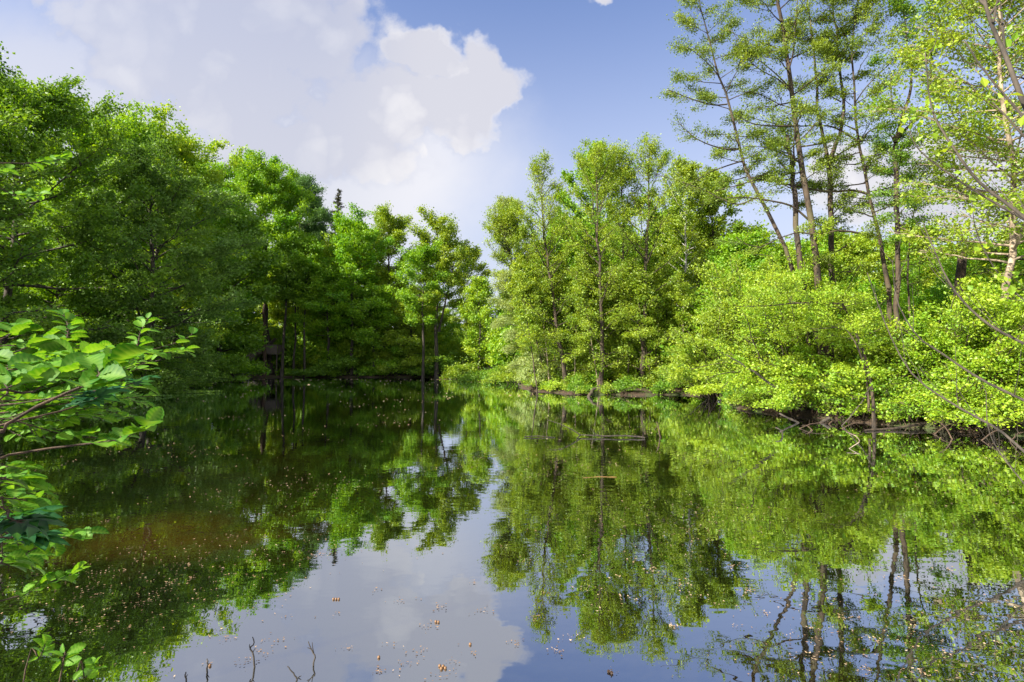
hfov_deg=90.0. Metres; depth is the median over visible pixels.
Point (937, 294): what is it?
thicket bush
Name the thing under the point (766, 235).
oak tree
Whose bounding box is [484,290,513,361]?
beech tree
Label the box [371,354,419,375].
understory bush
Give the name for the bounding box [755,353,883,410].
thicket bush
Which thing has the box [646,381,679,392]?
shore plant
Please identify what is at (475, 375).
waterside bush
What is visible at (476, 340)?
understory bush
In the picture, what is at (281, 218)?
oak tree
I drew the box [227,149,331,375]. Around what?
oak tree
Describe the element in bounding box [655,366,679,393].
shore plant
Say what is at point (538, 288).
alder sapling
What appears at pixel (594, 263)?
alder sapling
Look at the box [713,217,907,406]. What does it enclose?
thicket bush
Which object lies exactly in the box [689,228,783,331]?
beech tree
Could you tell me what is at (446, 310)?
oak tree
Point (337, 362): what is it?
understory bush
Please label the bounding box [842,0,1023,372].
alder tree
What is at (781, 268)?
thicket bush
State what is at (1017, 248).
beech tree
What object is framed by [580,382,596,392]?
shore plant
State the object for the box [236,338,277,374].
wooden ramp
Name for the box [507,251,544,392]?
alder sapling
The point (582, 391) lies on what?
shore plant
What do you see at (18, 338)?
waterside shrub
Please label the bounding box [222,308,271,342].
understory bush
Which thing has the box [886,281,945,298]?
understory bush
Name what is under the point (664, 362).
waterside bush
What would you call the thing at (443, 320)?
oak tree
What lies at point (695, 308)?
understory bush
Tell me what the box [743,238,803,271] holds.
oak tree
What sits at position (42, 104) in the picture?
alder tree
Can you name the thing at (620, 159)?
alder tree
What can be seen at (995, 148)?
alder tree
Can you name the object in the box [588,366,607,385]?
young plant
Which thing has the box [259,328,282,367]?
understory bush
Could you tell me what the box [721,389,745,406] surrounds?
shore plant
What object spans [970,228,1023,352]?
thicket bush
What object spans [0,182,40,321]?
beech tree
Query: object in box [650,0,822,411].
alder tree
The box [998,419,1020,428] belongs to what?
shore plant
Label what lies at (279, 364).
understory bush
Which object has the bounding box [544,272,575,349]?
alder sapling
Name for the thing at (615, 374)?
waterside bush
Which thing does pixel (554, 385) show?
shore plant
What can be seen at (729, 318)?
thicket bush
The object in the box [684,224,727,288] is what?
alder tree
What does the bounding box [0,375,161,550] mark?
maple sapling
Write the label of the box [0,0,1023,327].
sky
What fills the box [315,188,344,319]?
spruce tree
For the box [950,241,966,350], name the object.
dead tree
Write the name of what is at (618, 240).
oak tree
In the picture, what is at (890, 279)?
understory bush
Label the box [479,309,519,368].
understory bush
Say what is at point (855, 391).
shore plant
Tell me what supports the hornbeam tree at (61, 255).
on the ground at (1011, 430)
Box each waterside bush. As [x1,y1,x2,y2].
[453,364,514,381]
[478,359,543,384]
[513,344,560,388]
[519,344,595,379]
[548,323,635,375]
[548,351,605,382]
[605,355,637,384]
[630,321,675,376]
[647,357,685,387]
[672,359,723,394]
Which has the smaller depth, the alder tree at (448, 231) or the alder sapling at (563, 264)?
the alder sapling at (563, 264)
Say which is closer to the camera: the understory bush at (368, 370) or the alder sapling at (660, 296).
the alder sapling at (660, 296)
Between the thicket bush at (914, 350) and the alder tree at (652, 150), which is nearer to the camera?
the thicket bush at (914, 350)
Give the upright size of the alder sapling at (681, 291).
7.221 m
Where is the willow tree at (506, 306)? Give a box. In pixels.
[486,192,568,385]
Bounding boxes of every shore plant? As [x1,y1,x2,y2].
[519,373,550,389]
[537,378,550,390]
[541,377,562,391]
[565,373,589,392]
[573,383,592,393]
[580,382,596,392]
[599,379,614,394]
[611,373,639,392]
[618,376,645,391]
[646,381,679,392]
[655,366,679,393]
[717,378,753,405]
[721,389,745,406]
[723,389,735,404]
[725,380,771,406]
[732,382,752,406]
[743,394,786,412]
[748,394,774,406]
[772,393,834,415]
[799,361,862,419]
[802,364,836,416]
[819,391,890,419]
[834,386,885,420]
[866,398,909,424]
[867,373,945,424]
[918,382,979,425]
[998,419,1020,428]
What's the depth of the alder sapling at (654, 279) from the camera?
33.41 m
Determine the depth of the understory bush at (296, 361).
65.87 m
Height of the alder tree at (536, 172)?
15.765 m
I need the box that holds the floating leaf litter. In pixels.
[1,379,1023,677]
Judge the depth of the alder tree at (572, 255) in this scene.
42.63 m
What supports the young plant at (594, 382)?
on the ground at (1011, 430)
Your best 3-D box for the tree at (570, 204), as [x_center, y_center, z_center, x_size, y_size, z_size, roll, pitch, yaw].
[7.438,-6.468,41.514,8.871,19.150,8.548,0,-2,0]
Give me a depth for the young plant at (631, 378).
32.25 m
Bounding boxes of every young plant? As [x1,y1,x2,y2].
[549,372,562,388]
[559,376,575,390]
[573,361,594,384]
[584,371,597,383]
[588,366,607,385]
[620,370,640,383]
[637,375,663,388]
[642,368,662,387]
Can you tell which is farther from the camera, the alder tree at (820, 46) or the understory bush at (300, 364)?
the understory bush at (300, 364)
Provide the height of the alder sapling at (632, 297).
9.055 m
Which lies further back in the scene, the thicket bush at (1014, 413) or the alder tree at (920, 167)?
the alder tree at (920, 167)
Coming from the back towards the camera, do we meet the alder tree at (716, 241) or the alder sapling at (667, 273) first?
the alder tree at (716, 241)
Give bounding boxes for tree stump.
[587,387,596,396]
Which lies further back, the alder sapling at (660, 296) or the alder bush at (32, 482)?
the alder sapling at (660, 296)
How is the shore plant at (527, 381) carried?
on the ground at (1011, 430)
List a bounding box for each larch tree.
[273,168,334,316]
[300,198,330,320]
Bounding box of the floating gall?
[438,664,446,669]
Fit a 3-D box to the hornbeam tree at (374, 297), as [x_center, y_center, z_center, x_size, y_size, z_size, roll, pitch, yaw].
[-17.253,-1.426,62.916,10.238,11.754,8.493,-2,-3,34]
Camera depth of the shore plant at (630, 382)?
30.08 m
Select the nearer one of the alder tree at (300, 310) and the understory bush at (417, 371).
the understory bush at (417, 371)
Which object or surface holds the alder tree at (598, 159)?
on the ground at (1011, 430)
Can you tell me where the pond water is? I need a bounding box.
[0,377,1023,681]
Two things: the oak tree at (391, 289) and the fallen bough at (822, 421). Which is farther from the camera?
the oak tree at (391, 289)
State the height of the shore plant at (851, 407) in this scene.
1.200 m
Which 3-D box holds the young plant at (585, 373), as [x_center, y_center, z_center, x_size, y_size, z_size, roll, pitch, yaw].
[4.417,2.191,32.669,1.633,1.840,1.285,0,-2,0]
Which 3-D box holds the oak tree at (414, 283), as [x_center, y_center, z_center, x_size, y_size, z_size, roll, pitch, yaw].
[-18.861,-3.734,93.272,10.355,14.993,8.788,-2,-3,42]
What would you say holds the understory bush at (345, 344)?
on the ground at (1011, 430)
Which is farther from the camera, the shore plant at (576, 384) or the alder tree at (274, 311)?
the alder tree at (274, 311)
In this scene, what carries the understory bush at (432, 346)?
on the ground at (1011, 430)
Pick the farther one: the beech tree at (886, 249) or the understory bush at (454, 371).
the understory bush at (454, 371)
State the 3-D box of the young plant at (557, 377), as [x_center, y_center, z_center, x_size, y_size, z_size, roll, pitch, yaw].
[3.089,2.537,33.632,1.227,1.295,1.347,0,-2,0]
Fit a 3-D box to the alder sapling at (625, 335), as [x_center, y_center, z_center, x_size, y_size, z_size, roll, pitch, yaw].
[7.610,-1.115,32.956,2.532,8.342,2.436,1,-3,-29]
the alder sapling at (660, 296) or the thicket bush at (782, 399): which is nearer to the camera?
the thicket bush at (782, 399)
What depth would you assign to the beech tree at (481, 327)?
81.24 m
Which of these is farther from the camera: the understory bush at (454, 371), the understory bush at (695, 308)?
the understory bush at (454, 371)
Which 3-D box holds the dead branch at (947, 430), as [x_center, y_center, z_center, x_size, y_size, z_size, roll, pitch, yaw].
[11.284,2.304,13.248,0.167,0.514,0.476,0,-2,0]
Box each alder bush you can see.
[0,309,199,574]
[0,470,109,601]
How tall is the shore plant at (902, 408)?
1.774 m
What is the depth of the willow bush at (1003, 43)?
6.69 m
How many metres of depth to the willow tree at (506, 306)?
35.62 m
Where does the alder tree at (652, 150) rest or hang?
on the ground at (1011, 430)
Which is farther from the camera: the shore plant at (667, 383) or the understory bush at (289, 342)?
the understory bush at (289, 342)
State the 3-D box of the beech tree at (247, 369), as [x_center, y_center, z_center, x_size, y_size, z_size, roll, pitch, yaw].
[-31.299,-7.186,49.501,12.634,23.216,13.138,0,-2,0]
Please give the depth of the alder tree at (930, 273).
35.53 m
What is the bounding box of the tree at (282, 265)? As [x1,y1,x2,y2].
[269,241,308,376]
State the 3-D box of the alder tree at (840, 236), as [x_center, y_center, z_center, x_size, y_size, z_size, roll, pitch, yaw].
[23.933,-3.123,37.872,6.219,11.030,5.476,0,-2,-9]
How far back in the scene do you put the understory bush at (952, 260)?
35.31 m
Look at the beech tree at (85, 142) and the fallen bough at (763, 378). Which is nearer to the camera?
the fallen bough at (763, 378)
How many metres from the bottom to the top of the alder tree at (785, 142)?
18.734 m
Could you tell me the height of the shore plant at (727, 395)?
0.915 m
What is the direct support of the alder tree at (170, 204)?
on the ground at (1011, 430)
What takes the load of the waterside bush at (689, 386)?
on the ground at (1011, 430)
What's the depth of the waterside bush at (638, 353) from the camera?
38.13 m
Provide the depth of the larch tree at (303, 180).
73.58 m
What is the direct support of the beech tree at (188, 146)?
on the ground at (1011, 430)
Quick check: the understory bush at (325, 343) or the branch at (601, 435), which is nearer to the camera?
the branch at (601, 435)
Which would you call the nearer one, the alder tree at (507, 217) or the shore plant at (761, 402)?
the shore plant at (761, 402)
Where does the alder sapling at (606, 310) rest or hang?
on the ground at (1011, 430)
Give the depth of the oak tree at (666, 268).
49.97 m
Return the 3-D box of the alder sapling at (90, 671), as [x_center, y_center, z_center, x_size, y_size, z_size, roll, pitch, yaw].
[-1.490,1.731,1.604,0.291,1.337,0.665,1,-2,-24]
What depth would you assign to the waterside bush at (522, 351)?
41.32 m
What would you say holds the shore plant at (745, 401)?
on the ground at (1011, 430)
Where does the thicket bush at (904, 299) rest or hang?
on the ground at (1011, 430)
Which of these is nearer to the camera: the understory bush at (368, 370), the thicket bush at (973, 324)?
the thicket bush at (973, 324)
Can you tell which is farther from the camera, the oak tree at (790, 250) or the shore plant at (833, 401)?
the oak tree at (790, 250)
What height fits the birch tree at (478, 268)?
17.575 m
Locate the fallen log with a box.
[863,420,931,430]
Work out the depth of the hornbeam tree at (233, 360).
43.09 m
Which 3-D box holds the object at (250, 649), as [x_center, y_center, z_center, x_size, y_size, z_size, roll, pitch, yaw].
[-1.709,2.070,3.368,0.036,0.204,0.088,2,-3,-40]
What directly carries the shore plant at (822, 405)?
on the ground at (1011, 430)
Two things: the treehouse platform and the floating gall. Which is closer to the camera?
the floating gall
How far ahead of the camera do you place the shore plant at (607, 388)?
30.13 m
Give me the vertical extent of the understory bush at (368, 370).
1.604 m
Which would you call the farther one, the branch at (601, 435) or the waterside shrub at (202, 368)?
the waterside shrub at (202, 368)
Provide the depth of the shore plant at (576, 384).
30.60 m
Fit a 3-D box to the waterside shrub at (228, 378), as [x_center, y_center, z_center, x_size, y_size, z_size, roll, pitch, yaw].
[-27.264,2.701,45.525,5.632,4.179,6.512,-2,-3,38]
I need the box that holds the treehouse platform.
[258,345,285,374]
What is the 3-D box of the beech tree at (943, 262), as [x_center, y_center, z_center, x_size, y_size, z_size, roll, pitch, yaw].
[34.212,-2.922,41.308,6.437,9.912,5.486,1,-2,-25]
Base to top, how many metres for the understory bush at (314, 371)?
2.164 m
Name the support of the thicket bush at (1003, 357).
on the ground at (1011, 430)
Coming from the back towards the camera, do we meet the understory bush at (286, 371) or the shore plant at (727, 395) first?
the understory bush at (286, 371)
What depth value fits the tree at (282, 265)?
60.94 m
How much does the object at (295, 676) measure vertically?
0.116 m
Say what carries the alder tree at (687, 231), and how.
on the ground at (1011, 430)
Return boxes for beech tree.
[0,94,188,354]
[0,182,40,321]
[1,161,73,308]
[27,117,185,356]
[86,98,251,360]
[149,158,276,376]
[165,178,292,377]
[353,200,429,341]
[472,313,488,348]
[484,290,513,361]
[614,220,654,256]
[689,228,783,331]
[777,228,847,281]
[874,237,927,289]
[923,243,956,284]
[926,239,980,279]
[992,228,1023,265]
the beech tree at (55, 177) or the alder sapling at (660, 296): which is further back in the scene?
the beech tree at (55, 177)
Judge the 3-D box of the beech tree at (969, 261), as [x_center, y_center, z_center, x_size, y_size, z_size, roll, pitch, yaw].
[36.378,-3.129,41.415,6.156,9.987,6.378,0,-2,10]
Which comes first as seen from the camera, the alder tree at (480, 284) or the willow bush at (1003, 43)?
the willow bush at (1003, 43)
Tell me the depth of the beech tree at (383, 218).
68.17 m
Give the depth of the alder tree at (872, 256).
33.31 m
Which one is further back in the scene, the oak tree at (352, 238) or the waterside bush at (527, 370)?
the oak tree at (352, 238)
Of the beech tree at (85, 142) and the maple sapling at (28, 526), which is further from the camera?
the beech tree at (85, 142)
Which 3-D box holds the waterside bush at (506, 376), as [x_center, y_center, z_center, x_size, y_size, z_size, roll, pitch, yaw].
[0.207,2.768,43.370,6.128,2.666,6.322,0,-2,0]
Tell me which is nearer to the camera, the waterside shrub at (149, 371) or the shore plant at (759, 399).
the shore plant at (759, 399)
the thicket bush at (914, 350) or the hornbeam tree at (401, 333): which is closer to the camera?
the thicket bush at (914, 350)
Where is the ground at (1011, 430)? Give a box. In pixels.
[231,361,1023,435]
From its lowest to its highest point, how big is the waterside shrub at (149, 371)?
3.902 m
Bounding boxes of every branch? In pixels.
[524,420,644,438]
[846,432,859,448]
[938,419,953,438]
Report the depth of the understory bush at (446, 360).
61.63 m
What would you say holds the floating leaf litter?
on the pond water
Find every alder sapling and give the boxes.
[23,634,106,681]
[503,271,545,380]
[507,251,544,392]
[508,257,552,379]
[525,277,562,380]
[539,240,564,359]
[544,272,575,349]
[555,255,580,350]
[556,264,589,374]
[567,235,598,355]
[569,248,609,383]
[570,276,606,387]
[573,260,615,363]
[583,273,615,356]
[602,262,620,358]
[604,279,635,380]
[615,259,643,376]
[621,256,642,367]
[622,271,658,384]
[626,281,666,351]
[640,252,676,366]
[642,264,678,364]
[648,262,685,345]
[662,282,699,345]
[667,280,698,387]
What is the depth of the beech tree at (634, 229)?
63.56 m
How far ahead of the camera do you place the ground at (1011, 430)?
19.20 m
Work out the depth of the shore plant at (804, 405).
18.08 m
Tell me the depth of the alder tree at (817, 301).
15.88 m
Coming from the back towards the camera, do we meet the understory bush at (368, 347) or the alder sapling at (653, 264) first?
the understory bush at (368, 347)
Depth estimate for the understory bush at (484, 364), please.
64.45 m
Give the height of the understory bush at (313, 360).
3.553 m
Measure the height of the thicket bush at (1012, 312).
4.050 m
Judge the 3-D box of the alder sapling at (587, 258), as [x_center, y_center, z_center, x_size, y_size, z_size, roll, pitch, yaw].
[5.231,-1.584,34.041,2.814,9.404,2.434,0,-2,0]
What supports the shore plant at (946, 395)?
on the ground at (1011, 430)
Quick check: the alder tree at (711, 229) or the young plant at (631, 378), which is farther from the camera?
the alder tree at (711, 229)
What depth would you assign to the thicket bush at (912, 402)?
15.16 m
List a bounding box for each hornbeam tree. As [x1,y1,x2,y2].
[0,195,176,373]
[131,203,249,385]
[288,262,363,360]
[335,279,408,375]
[369,298,444,374]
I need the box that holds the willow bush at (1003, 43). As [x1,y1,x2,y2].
[867,0,1023,483]
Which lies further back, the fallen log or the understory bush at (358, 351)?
the understory bush at (358, 351)
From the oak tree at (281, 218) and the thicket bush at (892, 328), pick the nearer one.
the thicket bush at (892, 328)
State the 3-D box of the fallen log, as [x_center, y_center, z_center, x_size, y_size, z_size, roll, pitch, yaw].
[11.386,2.478,14.955,2.877,0.205,0.231,1,-2,-20]
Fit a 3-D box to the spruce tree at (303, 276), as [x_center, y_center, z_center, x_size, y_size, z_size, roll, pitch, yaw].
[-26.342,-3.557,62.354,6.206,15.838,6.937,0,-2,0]
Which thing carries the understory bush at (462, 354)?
on the ground at (1011, 430)
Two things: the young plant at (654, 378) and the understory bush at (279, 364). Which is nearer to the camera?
the young plant at (654, 378)
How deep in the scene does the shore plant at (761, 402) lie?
19.63 m
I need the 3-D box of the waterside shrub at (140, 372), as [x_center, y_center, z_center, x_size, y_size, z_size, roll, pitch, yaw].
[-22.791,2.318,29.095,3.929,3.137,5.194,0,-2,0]
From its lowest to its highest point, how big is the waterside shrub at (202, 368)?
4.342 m
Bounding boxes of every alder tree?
[0,41,179,349]
[0,94,80,349]
[0,151,72,202]
[32,128,271,398]
[244,248,279,324]
[252,270,296,337]
[292,241,336,340]
[389,236,453,377]
[404,204,482,377]
[453,274,499,369]
[479,197,568,380]
[508,149,598,383]
[529,208,588,353]
[560,135,632,387]
[592,138,652,379]
[606,132,686,388]
[625,197,697,368]
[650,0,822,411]
[673,166,758,335]
[682,223,708,253]
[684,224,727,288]
[711,0,932,337]
[712,0,861,416]
[722,268,893,424]
[750,0,891,362]
[821,226,864,289]
[823,228,893,336]
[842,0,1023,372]
[864,0,965,346]
[872,223,952,298]
[878,155,947,332]
[916,0,1023,343]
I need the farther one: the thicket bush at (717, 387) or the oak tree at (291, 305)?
the oak tree at (291, 305)
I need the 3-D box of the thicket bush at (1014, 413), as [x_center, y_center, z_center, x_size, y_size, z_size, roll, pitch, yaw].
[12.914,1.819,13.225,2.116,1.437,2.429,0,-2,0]
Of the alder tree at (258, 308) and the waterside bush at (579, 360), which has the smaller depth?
the waterside bush at (579, 360)
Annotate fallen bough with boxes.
[726,354,778,388]
[779,413,830,422]
[841,386,870,425]
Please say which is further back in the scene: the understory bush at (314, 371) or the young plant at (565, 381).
the understory bush at (314, 371)
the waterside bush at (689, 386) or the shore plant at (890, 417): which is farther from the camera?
the waterside bush at (689, 386)
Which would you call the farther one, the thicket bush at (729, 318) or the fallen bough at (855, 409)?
the thicket bush at (729, 318)
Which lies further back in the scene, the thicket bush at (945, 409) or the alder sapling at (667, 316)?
the alder sapling at (667, 316)
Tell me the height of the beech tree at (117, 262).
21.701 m
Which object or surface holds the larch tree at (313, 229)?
on the ground at (1011, 430)
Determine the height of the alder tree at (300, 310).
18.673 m
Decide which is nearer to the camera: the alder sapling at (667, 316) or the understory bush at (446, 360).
the alder sapling at (667, 316)
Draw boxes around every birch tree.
[447,239,494,357]
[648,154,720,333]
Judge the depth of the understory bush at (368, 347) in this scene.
64.56 m
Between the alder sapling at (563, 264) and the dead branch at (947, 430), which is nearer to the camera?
the dead branch at (947, 430)
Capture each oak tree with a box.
[222,145,314,373]
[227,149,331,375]
[269,220,328,327]
[296,230,390,352]
[302,198,396,374]
[372,282,416,337]
[392,281,419,329]
[403,287,453,341]
[439,308,458,331]
[542,215,635,332]
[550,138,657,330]
[627,231,698,369]
[711,216,794,286]
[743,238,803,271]
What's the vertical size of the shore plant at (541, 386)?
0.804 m
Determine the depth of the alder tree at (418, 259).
58.52 m
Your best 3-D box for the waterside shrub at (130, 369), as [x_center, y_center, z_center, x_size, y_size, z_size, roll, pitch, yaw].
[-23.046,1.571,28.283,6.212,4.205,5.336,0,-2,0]
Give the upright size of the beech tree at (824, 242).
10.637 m
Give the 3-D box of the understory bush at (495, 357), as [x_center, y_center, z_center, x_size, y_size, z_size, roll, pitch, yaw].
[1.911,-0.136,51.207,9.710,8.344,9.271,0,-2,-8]
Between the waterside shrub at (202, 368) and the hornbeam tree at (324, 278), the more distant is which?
the hornbeam tree at (324, 278)
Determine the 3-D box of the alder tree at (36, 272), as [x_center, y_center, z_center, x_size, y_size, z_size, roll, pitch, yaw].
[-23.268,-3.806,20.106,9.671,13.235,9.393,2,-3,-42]
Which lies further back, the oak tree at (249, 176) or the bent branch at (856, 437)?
the oak tree at (249, 176)
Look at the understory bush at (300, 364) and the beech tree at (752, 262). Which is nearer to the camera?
the beech tree at (752, 262)
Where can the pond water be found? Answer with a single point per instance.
(874, 515)
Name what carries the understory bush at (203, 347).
on the ground at (1011, 430)
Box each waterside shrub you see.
[1,333,60,380]
[56,342,149,381]
[121,361,161,393]
[146,354,188,390]
[153,346,227,386]
[186,352,250,382]
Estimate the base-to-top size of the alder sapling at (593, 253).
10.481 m
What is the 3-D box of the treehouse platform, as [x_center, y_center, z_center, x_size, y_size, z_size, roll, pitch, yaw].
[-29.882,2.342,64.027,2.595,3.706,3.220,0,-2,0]
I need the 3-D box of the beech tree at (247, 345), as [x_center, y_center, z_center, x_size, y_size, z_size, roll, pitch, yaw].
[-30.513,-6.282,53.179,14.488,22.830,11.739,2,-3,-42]
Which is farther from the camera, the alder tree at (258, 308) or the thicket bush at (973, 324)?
the alder tree at (258, 308)
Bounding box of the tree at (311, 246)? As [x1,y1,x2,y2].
[276,235,338,376]
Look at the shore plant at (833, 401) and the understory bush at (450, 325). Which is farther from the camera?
the understory bush at (450, 325)
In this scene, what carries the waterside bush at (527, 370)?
on the ground at (1011, 430)
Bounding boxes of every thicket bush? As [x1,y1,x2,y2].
[650,303,753,398]
[662,247,778,370]
[666,250,874,396]
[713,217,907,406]
[720,351,851,411]
[747,252,886,363]
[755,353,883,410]
[818,352,913,414]
[828,264,964,362]
[834,317,961,411]
[861,282,992,411]
[863,221,992,375]
[875,381,966,429]
[893,275,1023,393]
[907,245,1023,344]
[915,374,1023,430]
[921,282,1023,419]
[949,316,1023,418]
[949,384,1023,433]
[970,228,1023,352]
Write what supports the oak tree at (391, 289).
on the ground at (1011, 430)
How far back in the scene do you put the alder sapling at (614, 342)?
34.52 m
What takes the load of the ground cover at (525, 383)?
on the ground at (1011, 430)
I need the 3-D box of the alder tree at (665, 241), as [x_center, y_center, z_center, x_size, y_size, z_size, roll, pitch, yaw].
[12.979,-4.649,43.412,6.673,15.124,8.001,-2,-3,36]
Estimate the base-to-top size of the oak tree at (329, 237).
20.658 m
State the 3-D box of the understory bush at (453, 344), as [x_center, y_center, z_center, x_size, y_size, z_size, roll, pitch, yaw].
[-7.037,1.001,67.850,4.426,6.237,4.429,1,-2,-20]
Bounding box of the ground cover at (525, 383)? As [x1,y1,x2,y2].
[297,368,1014,427]
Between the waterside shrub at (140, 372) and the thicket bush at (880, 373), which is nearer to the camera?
the thicket bush at (880, 373)
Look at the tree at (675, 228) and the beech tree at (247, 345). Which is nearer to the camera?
the tree at (675, 228)
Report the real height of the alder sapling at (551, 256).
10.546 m
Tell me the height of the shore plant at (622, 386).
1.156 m
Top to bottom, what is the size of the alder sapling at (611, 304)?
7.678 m
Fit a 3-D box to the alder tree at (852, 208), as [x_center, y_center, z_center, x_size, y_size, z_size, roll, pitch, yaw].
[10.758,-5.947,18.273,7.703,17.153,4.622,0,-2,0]
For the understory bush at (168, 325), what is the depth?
47.82 m
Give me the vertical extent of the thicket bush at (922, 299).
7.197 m
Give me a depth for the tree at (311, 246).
61.30 m
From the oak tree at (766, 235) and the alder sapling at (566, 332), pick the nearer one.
the alder sapling at (566, 332)
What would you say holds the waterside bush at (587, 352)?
on the ground at (1011, 430)
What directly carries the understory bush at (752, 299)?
on the ground at (1011, 430)
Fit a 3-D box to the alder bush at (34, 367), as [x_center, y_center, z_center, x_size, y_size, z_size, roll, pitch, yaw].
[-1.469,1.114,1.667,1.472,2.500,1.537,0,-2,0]
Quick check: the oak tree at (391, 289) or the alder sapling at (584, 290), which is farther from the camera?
the oak tree at (391, 289)
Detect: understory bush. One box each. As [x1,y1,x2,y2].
[156,307,214,353]
[171,332,216,363]
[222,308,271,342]
[256,352,298,369]
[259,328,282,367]
[260,315,322,368]
[271,331,323,363]
[275,367,301,375]
[288,366,349,376]
[290,347,309,368]
[301,347,326,368]
[311,349,367,375]
[315,322,361,363]
[335,329,363,373]
[347,328,403,365]
[347,365,391,375]
[363,326,390,366]
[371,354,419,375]
[394,364,433,375]
[418,348,473,376]
[420,325,445,356]
[421,318,474,351]
[438,357,482,378]
[443,325,461,360]
[449,330,484,359]
[450,322,488,361]
[464,350,489,369]
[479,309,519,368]
[481,311,524,364]
[652,265,769,382]
[693,268,825,359]
[870,254,946,350]
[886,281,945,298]
[941,252,1021,333]
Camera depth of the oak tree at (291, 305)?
78.22 m
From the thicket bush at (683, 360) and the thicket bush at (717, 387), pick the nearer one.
the thicket bush at (717, 387)
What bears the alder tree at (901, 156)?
on the ground at (1011, 430)
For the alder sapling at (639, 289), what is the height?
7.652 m
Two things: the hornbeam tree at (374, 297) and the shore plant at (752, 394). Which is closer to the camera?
the shore plant at (752, 394)

